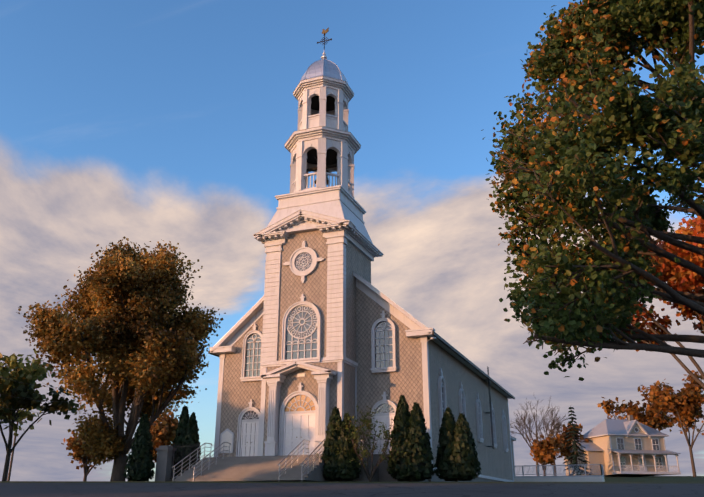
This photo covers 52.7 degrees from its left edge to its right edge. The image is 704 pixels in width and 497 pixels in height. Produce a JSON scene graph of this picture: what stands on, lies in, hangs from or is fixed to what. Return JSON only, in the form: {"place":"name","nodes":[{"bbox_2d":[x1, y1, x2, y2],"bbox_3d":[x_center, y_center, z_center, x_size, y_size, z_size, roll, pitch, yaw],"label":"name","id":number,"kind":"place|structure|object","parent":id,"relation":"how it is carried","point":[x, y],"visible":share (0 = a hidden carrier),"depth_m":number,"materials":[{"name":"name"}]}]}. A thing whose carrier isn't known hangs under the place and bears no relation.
{"place":"outdoors","nodes":[
{"label":"outdoors","id":0,"kind":"place"},
{"bbox_2d":[0,483,703,496],"bbox_3d":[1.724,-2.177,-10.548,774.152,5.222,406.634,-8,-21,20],"label":"road asphalt","id":1,"kind":"structure","parent":0,"point":[322,490],"depth_m":31.58,"materials":[{"name":"grey asphalt"}]},
{"bbox_2d":[0,476,703,483],"bbox_3d":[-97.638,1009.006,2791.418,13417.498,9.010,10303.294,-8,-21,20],"label":"ground","id":2,"kind":"structure","parent":0,"point":[659,480],"depth_m":39.82,"materials":[{"name":"grey asphalt"}]},
{"bbox_2d":[0,353,27,401],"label":"tree","id":3,"kind":"object","parent":2,"relation":"on","point":[11,361],"visible":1,"depth_m":64.96,"materials":[{"name":"green plant"}]},
{"bbox_2d":[0,348,83,480],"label":"tree","id":4,"kind":"object","parent":2,"relation":"on","point":[33,372],"visible":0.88,"depth_m":69.16,"materials":[{"name":"green plant"}]},
{"bbox_2d":[0,377,95,480],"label":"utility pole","id":5,"kind":"object","parent":2,"relation":"on","point":[10,467],"visible":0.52,"depth_m":90.38,"materials":[{"name":"brown wood"}]},
{"bbox_2d":[61,431,101,480],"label":"tree","id":6,"kind":"object","parent":2,"relation":"on","point":[78,453],"visible":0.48,"depth_m":89.35,"materials":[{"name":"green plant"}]},
{"bbox_2d":[16,236,225,480],"bbox_3d":[-18.300,9.243,58.986,14.600,20.486,18.262,-8,-21,20],"label":"tree","id":7,"kind":"object","parent":2,"relation":"on","point":[135,332],"visible":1,"depth_m":55.71,"materials":[{"name":"brown plant"}]},
{"bbox_2d":[123,414,155,480],"bbox_3d":[-14.374,13.685,48.659,2.127,4.664,2.063,-8,-21,20],"label":"evergreen shrub","id":8,"kind":"object","parent":2,"relation":"on","point":[140,466],"visible":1,"depth_m":48.11,"materials":[{"name":"green plant"}]},
{"bbox_2d":[149,409,179,463],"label":"tree","id":9,"kind":"object","parent":2,"relation":"on","point":[163,433],"visible":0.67,"depth_m":109.82,"materials":[{"name":"orange plant"}]},
{"bbox_2d":[155,442,199,480],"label":"gate pillar","id":10,"kind":"structure","parent":2,"relation":"on","point":[165,462],"depth_m":48.45,"materials":[{"name":"concrete"}]},
{"bbox_2d":[172,405,201,477],"bbox_3d":[-11.689,13.836,50.261,2.600,5.468,2.001,-8,-21,20],"label":"evergreen shrub","id":11,"kind":"object","parent":2,"relation":"on","point":[187,429],"visible":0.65,"depth_m":50.04,"materials":[{"name":"green plant"}]},
{"bbox_2d":[321,407,361,481],"bbox_3d":[-0.672,11.875,43.295,2.749,4.460,2.060,-8,-21,20],"label":"evergreen shrub","id":12,"kind":"object","parent":2,"relation":"on","point":[338,468],"visible":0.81,"depth_m":42.57,"materials":[{"name":"green plant"}]},
{"bbox_2d":[172,27,515,481],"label":"church","id":13,"kind":"structure","parent":2,"relation":"on","point":[314,335],"depth_m":49.78,"materials":[{"name":"beige stone"}]},
{"bbox_2d":[317,406,405,481],"bbox_3d":[0.807,11.720,42.719,6.101,4.424,3.629,-1,-20,2],"label":"bush","id":14,"kind":"object","parent":2,"relation":"on","point":[356,435],"visible":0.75,"depth_m":42.58,"materials":[{"name":"green plant"}]},
{"bbox_2d":[385,395,435,481],"bbox_3d":[3.536,11.453,43.148,3.054,5.168,2.329,-8,-21,20],"label":"evergreen shrub","id":15,"kind":"object","parent":2,"relation":"on","point":[411,437],"visible":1,"depth_m":42.43,"materials":[{"name":"green plant"}]},
{"bbox_2d":[434,407,480,481],"bbox_3d":[6.382,11.939,43.439,2.946,4.440,2.157,-8,-21,20],"label":"evergreen shrub","id":16,"kind":"object","parent":2,"relation":"on","point":[456,457],"visible":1,"depth_m":42.78,"materials":[{"name":"green plant"}]},
{"bbox_2d":[510,393,563,475],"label":"bare tree","id":17,"kind":"object","parent":2,"relation":"on","point":[519,423],"visible":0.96,"depth_m":117.95,"materials":[{"name":"brown plant"}]},
{"bbox_2d":[530,434,563,475],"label":"tree","id":18,"kind":"object","parent":2,"relation":"on","point":[545,453],"visible":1,"depth_m":105.69,"materials":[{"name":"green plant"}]},
{"bbox_2d":[529,405,566,475],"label":"bare tree","id":19,"kind":"object","parent":2,"relation":"on","point":[557,428],"visible":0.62,"depth_m":126.96,"materials":[{"name":"brown plant"}]},
{"bbox_2d":[513,464,604,481],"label":"fence","id":20,"kind":"object","parent":2,"relation":"on","point":[578,478],"visible":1,"depth_m":73.65,"materials":[{"name":"wood"}]},
{"bbox_2d":[548,423,589,462],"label":"tree","id":21,"kind":"object","parent":2,"relation":"on","point":[560,439],"visible":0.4,"depth_m":110.68,"materials":[{"name":"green plant"}]},
{"bbox_2d":[562,407,591,474],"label":"conifer tree","id":22,"kind":"object","parent":2,"relation":"on","point":[574,455],"visible":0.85,"depth_m":101.88,"materials":[{"name":"green plant"}]},
{"bbox_2d":[481,0,703,380],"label":"tree","id":23,"kind":"object","parent":2,"relation":"on","point":[585,48],"visible":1,"depth_m":15.39,"materials":[{"name":"green plant"}]},
{"bbox_2d":[562,415,680,476],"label":"house","id":24,"kind":"structure","parent":2,"relation":"on","point":[630,447],"depth_m":106.43,"materials":[{"name":"beige wood"}]},
{"bbox_2d":[597,385,681,476],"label":"tree","id":25,"kind":"object","parent":2,"relation":"on","point":[653,419],"visible":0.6,"depth_m":116.49,"materials":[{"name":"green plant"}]},
{"bbox_2d":[606,215,703,388],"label":"tree","id":26,"kind":"object","parent":2,"relation":"on","point":[675,276],"visible":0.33,"depth_m":39.85,"materials":[{"name":"orange plant"}]},
{"bbox_2d":[644,370,703,476],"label":"tree","id":27,"kind":"object","parent":2,"relation":"on","point":[683,406],"visible":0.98,"depth_m":105.99,"materials":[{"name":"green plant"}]},
{"bbox_2d":[0,0,703,480],"label":"sky","id":28,"kind":"structure","parent":0,"point":[141,121],"materials":[{"name":"blue"}]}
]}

